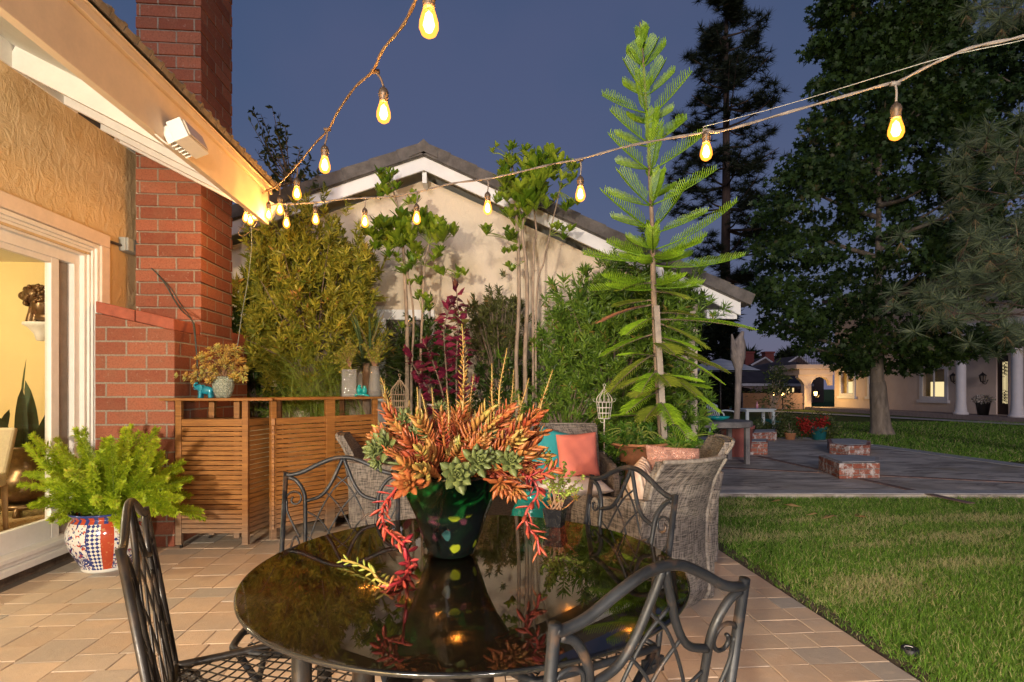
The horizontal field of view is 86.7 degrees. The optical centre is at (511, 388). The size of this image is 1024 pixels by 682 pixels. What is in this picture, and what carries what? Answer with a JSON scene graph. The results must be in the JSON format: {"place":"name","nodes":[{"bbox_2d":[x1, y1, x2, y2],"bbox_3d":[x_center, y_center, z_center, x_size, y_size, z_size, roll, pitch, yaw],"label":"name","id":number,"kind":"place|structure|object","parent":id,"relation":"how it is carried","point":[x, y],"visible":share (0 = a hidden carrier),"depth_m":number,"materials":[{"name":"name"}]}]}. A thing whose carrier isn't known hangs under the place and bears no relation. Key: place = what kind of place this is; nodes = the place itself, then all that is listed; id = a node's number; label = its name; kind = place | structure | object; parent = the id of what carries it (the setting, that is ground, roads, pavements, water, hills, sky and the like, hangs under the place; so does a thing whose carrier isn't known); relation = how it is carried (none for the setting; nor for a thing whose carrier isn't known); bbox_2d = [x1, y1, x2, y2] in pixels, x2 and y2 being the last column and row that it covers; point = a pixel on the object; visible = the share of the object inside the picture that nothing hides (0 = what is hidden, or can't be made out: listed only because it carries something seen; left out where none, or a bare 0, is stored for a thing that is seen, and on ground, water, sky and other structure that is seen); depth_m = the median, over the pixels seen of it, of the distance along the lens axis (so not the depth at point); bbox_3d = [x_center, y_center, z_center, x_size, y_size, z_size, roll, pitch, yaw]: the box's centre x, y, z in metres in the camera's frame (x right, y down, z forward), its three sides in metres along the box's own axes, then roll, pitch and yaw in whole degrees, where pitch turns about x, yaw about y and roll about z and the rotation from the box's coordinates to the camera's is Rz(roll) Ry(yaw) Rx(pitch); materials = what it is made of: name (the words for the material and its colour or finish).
{"place":"outdoors","nodes":[
{"label":"outdoors","id":0,"kind":"place"},
{"bbox_2d":[0,499,44,531],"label":"room floor","id":1,"kind":"structure","parent":0,"point":[30,516],"depth_m":4.83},
{"bbox_2d":[0,428,16,529],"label":"upholstered chair","id":2,"kind":"object","parent":1,"relation":"on","point":[7,438],"visible":1,"depth_m":4.44,"materials":[{"name":"beige fabric"}]},
{"bbox_2d":[0,446,44,518],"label":"bronze urn","id":3,"kind":"object","parent":1,"relation":"on","point":[19,498],"visible":0.33,"depth_m":4.90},
{"bbox_2d":[0,362,44,456],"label":"snake plant","id":4,"kind":"object","parent":3,"relation":"in","point":[26,422],"visible":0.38,"depth_m":5.04,"materials":[{"name":"green plant"}]},
{"bbox_2d":[0,262,44,427],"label":"room walls","id":5,"kind":"structure","parent":1,"relation":"on","point":[20,345],"depth_m":5.91,"materials":[{"name":"yellow paint"}]},
{"bbox_2d":[0,249,40,261],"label":"room ceiling","id":6,"kind":"structure","parent":5,"relation":"on","point":[5,256],"depth_m":5.76,"materials":[{"name":"paint"}]},
{"bbox_2d":[21,321,44,340],"bbox_3d":[-5.029,-0.603,5.798,0.350,0.200,0.280,0,0,-4],"label":"wall bracket","id":7,"kind":"object","parent":5,"relation":"attached to","point":[37,328],"depth_m":5.72,"materials":[{"name":"white paint"}]},
{"bbox_2d":[18,283,44,321],"bbox_3d":[-5.054,-0.906,5.796,0.410,0.421,0.221,0,0,-4],"label":"lion statuette","id":8,"kind":"object","parent":7,"relation":"on","point":[32,296],"visible":0.69,"depth_m":5.72,"materials":[{"name":"brown metal"}]},
{"bbox_2d":[0,522,919,681],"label":"patio paving","id":9,"kind":"structure","parent":0,"point":[69,622],"depth_m":2.75,"materials":[{"name":"tile"}]},
{"bbox_2d":[64,511,142,573],"bbox_3d":[-2.770,1.023,3.720,0.470,0.394,0.470,0,0,-4],"label":"painted porcelain pot","id":10,"kind":"object","parent":9,"relation":"on","point":[91,542],"visible":0.52,"depth_m":3.53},
{"bbox_2d":[16,423,206,532],"bbox_3d":[-2.797,0.612,3.677,1.544,0.755,0.620,0,0,3],"label":"foxtail fern","id":11,"kind":"object","parent":10,"relation":"in","point":[109,479],"visible":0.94,"depth_m":3.57,"materials":[{"name":"plant"}]},
{"bbox_2d":[115,498,351,681],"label":"wrought iron chair","id":12,"kind":"object","parent":9,"relation":"on","point":[173,668],"visible":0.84,"depth_m":1.36,"materials":[{"name":"metal"}]},
{"bbox_2d":[159,396,384,547],"bbox_3d":[-1.905,0.646,4.513,1.732,1.145,0.716,0,0,-31],"label":"slatted teak bar","id":13,"kind":"object","parent":9,"relation":"on","point":[213,477],"visible":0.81,"depth_m":4.25,"materials":[{"name":"wood"}]},
{"bbox_2d":[193,382,214,397],"bbox_3d":[-2.397,0.012,4.219,0.162,0.127,0.064,0,0,-4],"label":"elephant figurine","id":14,"kind":"object","parent":13,"relation":"on","point":[204,389],"visible":0.98,"depth_m":4.20,"materials":[{"name":"blue ceramic"}]},
{"bbox_2d":[212,376,234,397],"bbox_3d":[-2.268,-0.011,4.260,0.160,0.168,0.160,0,0,-4],"label":"ceramic vase","id":15,"kind":"object","parent":13,"relation":"on","point":[223,386],"visible":0.86,"depth_m":4.20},
{"bbox_2d":[174,343,248,386],"bbox_3d":[-2.365,-0.188,4.272,0.674,0.353,0.394,0,0,-4],"label":"potted succulent","id":16,"kind":"object","parent":15,"relation":"in","point":[228,367],"visible":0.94,"depth_m":4.21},
{"bbox_2d":[342,369,356,396],"bbox_3d":[-1.477,-0.050,4.930,0.126,0.245,0.126,0,0,-12],"label":"square glass vase","id":17,"kind":"object","parent":13,"relation":"on","point":[349,382],"visible":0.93,"depth_m":4.87,"materials":[{"name":"white"}]},
{"bbox_2d":[328,336,357,372],"bbox_3d":[-1.518,-0.281,4.911,0.268,0.385,0.131,0,0,-4],"label":"foliage spray","id":18,"kind":"object","parent":17,"relation":"in","point":[351,355],"visible":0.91,"depth_m":4.90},
{"bbox_2d":[368,366,381,396],"bbox_3d":[-1.245,-0.065,4.920,0.132,0.275,0.132,0,0,-4],"label":"tapered glass vase","id":19,"kind":"object","parent":13,"relation":"on","point":[374,388],"visible":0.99,"depth_m":4.88,"materials":[{"name":"white"}]},
{"bbox_2d":[360,337,385,365],"bbox_3d":[-1.251,-0.319,4.903,0.252,0.305,0.157,0,0,-4],"label":"foliage spray","id":20,"kind":"object","parent":19,"relation":"in","point":[375,355],"visible":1,"depth_m":4.89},
{"bbox_2d":[229,455,399,681],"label":"wrought iron chair","id":21,"kind":"object","parent":9,"relation":"on","point":[239,636],"visible":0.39,"depth_m":2.08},
{"bbox_2d":[335,429,415,528],"bbox_3d":[-1.063,0.796,4.730,0.865,0.858,0.770,0,0,-2],"label":"woven armchair","id":22,"kind":"object","parent":9,"relation":"on","point":[369,481],"visible":0.41,"depth_m":4.34,"materials":[{"name":"grey wicker"}]},
{"bbox_2d":[387,374,412,408],"bbox_3d":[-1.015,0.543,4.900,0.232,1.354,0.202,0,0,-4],"label":"wire birdcage","id":23,"kind":"object","parent":9,"relation":"on","point":[404,400],"visible":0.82,"depth_m":4.89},
{"bbox_2d":[233,515,689,681],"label":"round glass table","id":24,"kind":"object","parent":9,"relation":"on","point":[492,605],"visible":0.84,"depth_m":1.22,"materials":[{"name":"black"}]},
{"bbox_2d":[390,470,494,559],"bbox_3d":[-0.176,0.356,1.575,0.296,0.245,0.296,0,0,27],"label":"glass vase","id":25,"kind":"object","parent":24,"relation":"on","point":[450,522],"visible":0.76,"depth_m":1.48,"materials":[{"name":"glass"}]},
{"bbox_2d":[337,324,563,592],"bbox_3d":[-0.166,0.154,1.502,0.626,0.692,0.465,0,0,-4],"label":"succulent arrangement","id":26,"kind":"object","parent":25,"relation":"in","point":[457,449],"visible":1,"depth_m":1.46,"materials":[{"name":"plant"}]},
{"bbox_2d":[543,505,567,527],"bbox_3d":[0.151,0.448,1.893,0.069,0.062,0.068,0,0,24],"label":"square black pot","id":27,"kind":"object","parent":24,"relation":"on","point":[554,518],"visible":0.91,"depth_m":1.87,"materials":[{"name":"ceramic"}]},
{"bbox_2d":[538,449,585,509],"bbox_3d":[0.173,0.320,1.926,0.180,0.222,0.100,0,0,-4],"label":"jade plant","id":28,"kind":"object","parent":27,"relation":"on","point":[558,502],"visible":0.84,"depth_m":1.91,"materials":[{"name":"green plant"}]},
{"bbox_2d":[510,488,552,517],"bbox_3d":[0.150,0.980,3.900,0.340,0.480,0.340,0,0,-4],"label":"garden stool","id":29,"kind":"object","parent":9,"relation":"on","point":[535,512],"visible":0.23,"depth_m":3.79,"materials":[{"name":"teal ceramic"}]},
{"bbox_2d":[521,423,619,521],"bbox_3d":[0.479,0.776,4.763,0.770,0.898,0.865,0,0,-2],"label":"woven armchair","id":30,"kind":"object","parent":9,"relation":"on","point":[610,486],"visible":0.34,"depth_m":4.54,"materials":[{"name":"grey wicker"}]},
{"bbox_2d":[532,425,570,474],"bbox_3d":[0.330,0.557,4.779,0.360,0.400,0.143,16,-8,0],"label":"throw pillow","id":31,"kind":"object","parent":30,"relation":"on","point":[550,441],"visible":0.26,"depth_m":4.73,"materials":[{"name":"teal fabric"}]},
{"bbox_2d":[556,432,599,477],"bbox_3d":[0.560,0.568,4.621,0.345,0.370,0.158,-4,-8,0],"label":"throw pillow","id":32,"kind":"object","parent":30,"relation":"on","point":[577,453],"visible":0.9,"depth_m":4.56,"materials":[{"name":"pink fabric"}]},
{"bbox_2d":[511,465,678,681],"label":"wrought iron chair","id":33,"kind":"object","parent":9,"relation":"on","point":[652,661],"visible":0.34,"depth_m":1.69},
{"bbox_2d":[611,440,668,478],"bbox_3d":[1.103,0.844,4.750,0.520,0.752,0.520,0,0,-4],"label":"terracotta bowl","id":34,"kind":"object","parent":9,"relation":"on","point":[631,457],"visible":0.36,"depth_m":4.59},
{"bbox_2d":[597,420,669,459],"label":"trailing greens","id":35,"kind":"object","parent":34,"relation":"in","point":[630,433],"visible":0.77,"depth_m":4.67,"materials":[{"name":"green plant"}]},
{"bbox_2d":[653,423,717,448],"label":"trailing greens","id":36,"kind":"object","parent":34,"relation":"in","point":[674,441],"visible":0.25,"depth_m":4.84,"materials":[{"name":"green plant"}]},
{"bbox_2d":[543,559,750,681],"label":"wrought iron chair","id":37,"kind":"object","parent":9,"relation":"on","point":[564,632],"visible":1,"depth_m":0.82,"materials":[{"name":"metal"}]},
{"bbox_2d":[571,454,727,607],"bbox_3d":[0.804,0.796,3.193,0.610,0.858,0.805,0,0,-32],"label":"woven armchair","id":38,"kind":"object","parent":9,"relation":"on","point":[691,483],"visible":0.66,"depth_m":2.97,"materials":[{"name":"grey wicker"}]},
{"bbox_2d":[627,456,651,498],"bbox_3d":[0.733,0.563,3.020,0.124,0.300,0.300,-13,4,27],"label":"throw pillow","id":39,"kind":"object","parent":38,"relation":"on","point":[642,463],"visible":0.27,"depth_m":2.91,"materials":[{"name":"beige fabric"}]},
{"bbox_2d":[646,445,699,468],"bbox_3d":[0.948,0.458,3.181,0.320,0.240,0.137,4,-22,0],"label":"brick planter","id":40,"kind":"object","parent":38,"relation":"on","point":[656,453],"visible":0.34,"depth_m":3.16,"materials":[{"name":"brick"}]},
{"bbox_2d":[653,305,667,438],"bbox_3d":[1.374,0.207,4.950,0.167,1.928,0.045,0,0,0],"label":"tree stake","id":41,"kind":"object","parent":9,"relation":"on","point":[658,351],"visible":0.46,"depth_m":4.93,"materials":[{"name":"brown wood"}]},
{"bbox_2d":[582,21,757,440],"bbox_3d":[1.376,-1.129,5.017,1.429,4.498,1.127,0,0,-23],"label":"norfolk pine","id":42,"kind":"object","parent":9,"relation":"on","point":[675,253],"visible":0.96,"depth_m":4.89,"materials":[{"name":"green plant"}]},
{"bbox_2d":[620,433,734,561],"bbox_3d":[1.266,0.796,4.190,0.825,0.858,0.730,0,0,10],"label":"woven armchair","id":43,"kind":"object","parent":9,"relation":"on","point":[715,444],"visible":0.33,"depth_m":4.04,"materials":[{"name":"grey wicker"}]},
{"bbox_2d":[102,0,1023,388],"label":"sky","id":44,"kind":"structure","parent":0,"point":[535,72],"materials":[{"name":"blue"}]},
{"bbox_2d":[217,389,1023,681],"bbox_3d":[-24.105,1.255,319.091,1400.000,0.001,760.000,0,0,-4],"label":"lawn ground","id":45,"kind":"structure","parent":0,"point":[828,399],"depth_m":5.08,"materials":[{"name":"plant"}]},
{"bbox_2d":[0,0,278,587],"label":"golden stucco house","id":46,"kind":"structure","parent":45,"relation":"on","point":[96,96],"depth_m":4.12,"materials":[{"name":"beige paint"}]},
{"bbox_2d":[0,241,67,555],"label":"sliding door","id":47,"kind":"structure","parent":46,"relation":"in","point":[56,272],"depth_m":3.85,"materials":[{"name":"white paint"}]},
{"bbox_2d":[110,237,137,254],"bbox_3d":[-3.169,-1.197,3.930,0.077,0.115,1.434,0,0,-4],"label":"junction box","id":48,"kind":"object","parent":46,"relation":"attached to","point":[127,245],"visible":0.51,"depth_m":4.48,"materials":[{"name":"grey plastic"}]},
{"bbox_2d":[151,268,198,393],"bbox_3d":[-2.803,-0.553,4.485,0.822,1.190,0.145,0,0,27],"label":"power cord","id":49,"kind":"object","parent":46,"relation":"attached to","point":[189,316],"visible":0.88,"depth_m":4.44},
{"bbox_2d":[154,117,208,158],"bbox_3d":[-1.799,-1.369,2.963,0.155,0.147,0.278,0,0,-4],"label":"flood light","id":50,"kind":"object","parent":46,"relation":"attached to","point":[183,137],"visible":0.99,"depth_m":2.92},
{"bbox_2d":[242,0,438,221],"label":"string lights","id":51,"kind":"object","parent":46,"relation":"hanging from","point":[428,25],"visible":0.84,"depth_m":2.12,"materials":[{"name":"yellow"}]},
{"bbox_2d":[247,34,1023,227],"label":"string lights","id":52,"kind":"object","parent":46,"relation":"attached to","point":[896,130],"visible":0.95,"depth_m":2.50,"materials":[{"name":"yellow"}]},
{"bbox_2d":[703,39,1023,126],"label":"guide wire","id":53,"kind":"object","parent":52,"relation":"attached to","point":[869,79],"visible":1,"depth_m":2.09,"materials":[{"name":"metal"}]},
{"bbox_2d":[0,558,559,681],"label":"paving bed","id":54,"kind":"object","parent":45,"relation":"on","point":[31,577],"depth_m":3.57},
{"bbox_2d":[250,487,622,522],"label":"planting bed soil","id":55,"kind":"structure","parent":45,"relation":"on","point":[499,506],"depth_m":5.45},
{"bbox_2d":[230,268,299,425],"bbox_3d":[-2.820,-0.527,6.002,0.910,1.975,0.783,0,0,-32],"label":"privet","id":56,"kind":"object","parent":55,"relation":"on","point":[254,386],"visible":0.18,"depth_m":5.89,"materials":[{"name":"green plant"}]},
{"bbox_2d":[247,104,325,470],"bbox_3d":[-2.615,-0.999,6.208,1.128,4.439,0.472,0,0,1],"label":"loquat tree","id":57,"kind":"object","parent":55,"relation":"on","point":[274,160],"visible":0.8,"depth_m":6.13,"materials":[{"name":"green plant"}]},
{"bbox_2d":[249,347,370,469],"bbox_3d":[-1.910,0.258,5.214,1.269,1.322,0.725,0,0,-4],"label":"asparagus fern","id":58,"kind":"object","parent":55,"relation":"on","point":[310,393],"visible":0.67,"depth_m":5.16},
{"bbox_2d":[230,183,396,415],"bbox_3d":[-2.175,-0.926,5.718,1.970,2.524,1.098,0,0,-4],"label":"hopbush","id":59,"kind":"object","parent":55,"relation":"on","point":[279,291],"visible":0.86,"depth_m":5.53,"materials":[{"name":"green plant"}]},
{"bbox_2d":[305,306,430,432],"bbox_3d":[-1.426,0.178,5.377,1.315,2.083,0.480,0,0,-4],"label":"spiky cordyline","id":60,"kind":"object","parent":55,"relation":"on","point":[366,403],"visible":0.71,"depth_m":5.36,"materials":[{"name":"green plant"}]},
{"bbox_2d":[361,164,468,425],"bbox_3d":[-1.017,-0.578,5.618,1.149,3.595,0.552,0,0,-4],"label":"umbrella tree","id":61,"kind":"object","parent":55,"relation":"on","point":[436,228],"visible":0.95,"depth_m":5.61,"materials":[{"name":"green plant"}]},
{"bbox_2d":[380,291,476,424],"bbox_3d":[-0.955,-0.245,6.155,1.160,1.688,0.751,0,0,-4],"label":"privet","id":62,"kind":"object","parent":55,"relation":"on","point":[427,330],"visible":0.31,"depth_m":6.03,"materials":[{"name":"green plant"}]},
{"bbox_2d":[403,278,479,418],"bbox_3d":[-0.708,-0.359,5.296,0.780,1.466,0.281,0,0,-1],"label":"purple leaf shrub","id":63,"kind":"object","parent":55,"relation":"on","point":[442,371],"visible":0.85,"depth_m":5.29,"materials":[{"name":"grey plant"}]},
{"bbox_2d":[450,268,534,415],"bbox_3d":[-0.224,-0.522,6.219,1.015,1.722,0.763,0,0,-4],"label":"hopbush","id":64,"kind":"object","parent":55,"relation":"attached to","point":[496,333],"visible":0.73,"depth_m":6.13,"materials":[{"name":"green plant"}]},
{"bbox_2d":[465,337,541,421],"bbox_3d":[-0.082,-0.040,6.140,0.908,1.104,0.719,0,0,-4],"label":"privet","id":65,"kind":"object","parent":55,"relation":"on","point":[506,386],"visible":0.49,"depth_m":6.07,"materials":[{"name":"green plant"}]},
{"bbox_2d":[478,139,581,484],"bbox_3d":[0.188,-0.729,5.678,1.093,3.898,0.546,0,0,-4],"label":"umbrella tree","id":66,"kind":"object","parent":55,"relation":"on","point":[527,191],"visible":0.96,"depth_m":5.70,"materials":[{"name":"green plant"}]},
{"bbox_2d":[504,369,625,454],"bbox_3d":[0.527,0.330,5.719,1.394,1.105,0.778,0,0,-4],"label":"boxwood skirt","id":67,"kind":"object","parent":55,"relation":"on","point":[558,408],"visible":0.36,"depth_m":5.63,"materials":[{"name":"green plant"}]},
{"bbox_2d":[494,221,732,484],"bbox_3d":[1.117,-0.393,5.902,2.618,2.968,1.268,0,0,-4],"label":"yew pine","id":68,"kind":"object","parent":55,"relation":"on","point":[583,319],"visible":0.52,"depth_m":5.76,"materials":[{"name":"green plant"}]},
{"bbox_2d":[230,139,754,488],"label":"gabled cream house","id":69,"kind":"structure","parent":45,"relation":"on","point":[423,164],"depth_m":6.54,"materials":[{"name":"paint"}]},
{"bbox_2d":[378,309,433,428],"bbox_3d":[-1.275,-0.114,6.527,0.675,1.667,0.029,0,0,-4],"label":"window frame","id":70,"kind":"structure","parent":69,"relation":"in","point":[398,315],"depth_m":6.50,"materials":[{"name":"white paint"}]},
{"bbox_2d":[697,309,746,412],"bbox_3d":[10.199,-1.719,26.966,2.820,5.878,3.533,0,0,17],"label":"dark evergreen tree","id":71,"kind":"object","parent":45,"relation":"on","point":[713,333],"visible":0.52,"depth_m":26.18,"materials":[{"name":"plant"}]},
{"bbox_2d":[658,0,795,409],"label":"tall pine tree","id":72,"kind":"object","parent":45,"relation":"on","point":[727,70],"visible":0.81,"depth_m":29.55,"materials":[{"name":"green plant"}]},
{"bbox_2d":[740,408,775,428],"bbox_3d":[6.555,0.880,14.600,0.840,0.680,0.600,0,0,-4],"label":"plastic table","id":73,"kind":"object","parent":45,"relation":"on","point":[748,410],"visible":0.48,"depth_m":14.35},
{"bbox_2d":[697,362,823,402],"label":"hip roofed house","id":74,"kind":"structure","parent":45,"relation":"on","point":[751,379],"depth_m":48.10,"materials":[{"name":"paint"}]},
{"bbox_2d":[700,416,868,437],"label":"ground plants","id":75,"kind":"object","parent":45,"relation":"on","point":[767,425],"visible":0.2,"depth_m":13.93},
{"bbox_2d":[718,542,944,681],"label":"edge soil","id":76,"kind":"structure","parent":45,"relation":"on","point":[877,648],"depth_m":2.89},
{"bbox_2d":[699,420,1023,461],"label":"grass","id":77,"kind":"structure","parent":45,"relation":"on","point":[983,452],"depth_m":13.33,"materials":[{"name":"plant"}]},
{"bbox_2d":[729,408,1023,424],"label":"walk","id":78,"kind":"structure","parent":45,"relation":"on","point":[908,418],"depth_m":21.94,"materials":[{"name":"concrete"}]},
{"bbox_2d":[742,393,802,408],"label":"wall","id":79,"kind":"structure","parent":78,"relation":"on","point":[749,401],"depth_m":31.80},
{"bbox_2d":[740,0,1023,435],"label":"liquidambar tree","id":80,"kind":"object","parent":45,"relation":"on","point":[937,102],"visible":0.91,"depth_m":13.75,"materials":[{"name":"green plant"}]},
{"bbox_2d":[770,276,1023,422],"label":"beige villa","id":81,"kind":"object","parent":45,"relation":"on","point":[938,394],"visible":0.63,"depth_m":24.44,"materials":[{"name":"paint"}]},
{"bbox_2d":[837,369,856,398],"bbox_3d":[18.880,-0.260,30.558,0.223,1.660,1.404,0,0,-4],"label":"window frame","id":82,"kind":"structure","parent":81,"relation":"in","point":[847,395],"depth_m":30.53,"materials":[{"name":"stone"}]},
{"bbox_2d":[916,365,949,402],"bbox_3d":[19.457,-0.185,25.034,0.230,1.710,1.650,0,0,-4],"label":"window frame","id":83,"kind":"structure","parent":81,"relation":"in","point":[922,399],"depth_m":25.01,"materials":[{"name":"stone"}]},
{"bbox_2d":[997,356,1007,414],"bbox_3d":[19.886,-0.260,21.917,0.092,2.640,0.491,0,0,-6],"label":"front door","id":84,"kind":"structure","parent":81,"relation":"in","point":[1002,367],"depth_m":21.93,"materials":[{"name":"black"}]},
{"bbox_2d":[876,0,1023,361],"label":"long needled pine","id":85,"kind":"object","parent":45,"relation":"on","point":[1003,259],"visible":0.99,"depth_m":8.13,"materials":[{"name":"green plant"}]},
{"bbox_2d":[931,18,1023,282],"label":"liquidambar tree","id":86,"kind":"object","parent":45,"relation":"on","point":[1000,58],"visible":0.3,"depth_m":18.84,"materials":[{"name":"green plant"}]},
{"bbox_2d":[699,436,1023,498],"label":"concrete patio","id":87,"kind":"structure","parent":0,"point":[806,452],"depth_m":7.61,"materials":[{"name":"concrete"}]},
{"bbox_2d":[697,419,752,463],"bbox_3d":[3.321,0.870,8.950,1.210,0.700,1.210,0,0,-4],"label":"weathered round table","id":88,"kind":"object","parent":87,"relation":"on","point":[728,425],"visible":0.38,"depth_m":8.65,"materials":[{"name":"grey wood"}]},
{"bbox_2d":[697,356,759,433],"bbox_3d":[4.694,0.247,12.200,1.589,1.946,1.589,0,0,18],"label":"grey parasol","id":89,"kind":"object","parent":87,"relation":"on","point":[726,364],"visible":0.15,"depth_m":11.90,"materials":[{"name":"fabric"}]},
{"bbox_2d":[720,425,754,456],"bbox_3d":[4.041,0.938,9.750,0.610,0.565,0.610,0,0,-4],"label":"red pot","id":90,"kind":"object","parent":87,"relation":"on","point":[738,446],"visible":0.41,"depth_m":9.52,"materials":[{"name":"ceramic"}]},
{"bbox_2d":[719,331,754,433],"bbox_3d":[3.940,-0.086,9.700,0.581,1.900,0.630,0,0,-44],"label":"dead palm stump","id":91,"kind":"object","parent":90,"relation":"in","point":[738,351],"visible":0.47,"depth_m":9.70,"materials":[{"name":"wood"}]},
{"bbox_2d":[750,439,767,454],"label":"brick plinth","id":92,"kind":"structure","parent":87,"relation":"on","point":[759,446],"depth_m":9.86,"materials":[{"name":"brick"}]},
{"bbox_2d":[752,429,776,439],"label":"brick plinth","id":93,"kind":"structure","parent":87,"relation":"on","point":[769,434],"depth_m":12.58,"materials":[{"name":"brick"}]},
{"bbox_2d":[784,432,795,439],"bbox_3d":[6.607,1.137,12.872,0.280,0.165,0.280,0,0,-4],"label":"garden pot","id":94,"kind":"object","parent":87,"relation":"on","point":[790,436],"visible":0.92,"depth_m":12.78,"materials":[{"name":"ceramic"}]},
{"bbox_2d":[772,409,810,438],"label":"potted plant","id":95,"kind":"object","parent":94,"relation":"in","point":[797,431],"visible":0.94,"depth_m":12.84,"materials":[{"name":"green plant"}]},
{"bbox_2d":[811,426,827,439],"bbox_3d":[7.228,1.056,12.764,0.384,0.328,0.384,0,0,-4],"label":"garden pot","id":96,"kind":"object","parent":87,"relation":"on","point":[819,435],"visible":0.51,"depth_m":12.64,"materials":[{"name":"teal ceramic"}]},
{"bbox_2d":[804,407,843,438],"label":"flowering plant","id":97,"kind":"object","parent":96,"relation":"in","point":[831,428],"visible":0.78,"depth_m":12.69,"materials":[{"name":"green plant"}]},
{"bbox_2d":[796,415,830,436],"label":"red flowers","id":98,"kind":"object","parent":97,"relation":"attached to","point":[805,428],"visible":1,"depth_m":12.48,"materials":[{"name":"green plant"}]},
{"bbox_2d":[827,438,870,455],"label":"brick plinth","id":99,"kind":"structure","parent":87,"relation":"on","point":[845,446],"depth_m":9.85,"materials":[{"name":"brick"}]},
{"bbox_2d":[819,455,879,478],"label":"brick plinth","id":100,"kind":"structure","parent":87,"relation":"on","point":[849,466],"depth_m":7.31,"materials":[{"name":"brick"}]},
{"bbox_2d":[756,456,973,503],"bbox_3d":[4.599,1.204,7.682,0.100,0.008,4.009,0,0,-6],"label":"brick band","id":101,"kind":"object","parent":87,"relation":"on","point":[935,495],"visible":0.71,"depth_m":6.80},
{"bbox_2d":[720,490,1023,493],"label":"patio border","id":102,"kind":"object","parent":87,"relation":"on","point":[871,491],"visible":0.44,"depth_m":6.27,"materials":[{"name":"concrete"}]},
{"bbox_2d":[723,467,1023,482],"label":"brick band","id":103,"kind":"object","parent":87,"relation":"on","point":[882,475],"visible":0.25,"depth_m":7.39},
{"bbox_2d":[871,445,1023,466],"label":"patio border","id":104,"kind":"object","parent":87,"relation":"on","point":[960,457],"visible":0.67,"depth_m":9.54,"materials":[{"name":"concrete"}]},
{"bbox_3d":[7.105,1.029,14.891,0.274,0.383,0.274,0,0,-4],"label":"garden pot","id":105,"kind":"object","parent":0,"visible":0},
{"bbox_2d":[759,358,802,418],"bbox_3d":[7.314,0.025,14.836,1.343,1.778,0.934,0,0,-4],"label":"potted plant","id":106,"kind":"object","parent":105,"relation":"in","point":[772,377],"visible":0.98,"depth_m":14.82,"materials":[{"name":"green plant"}]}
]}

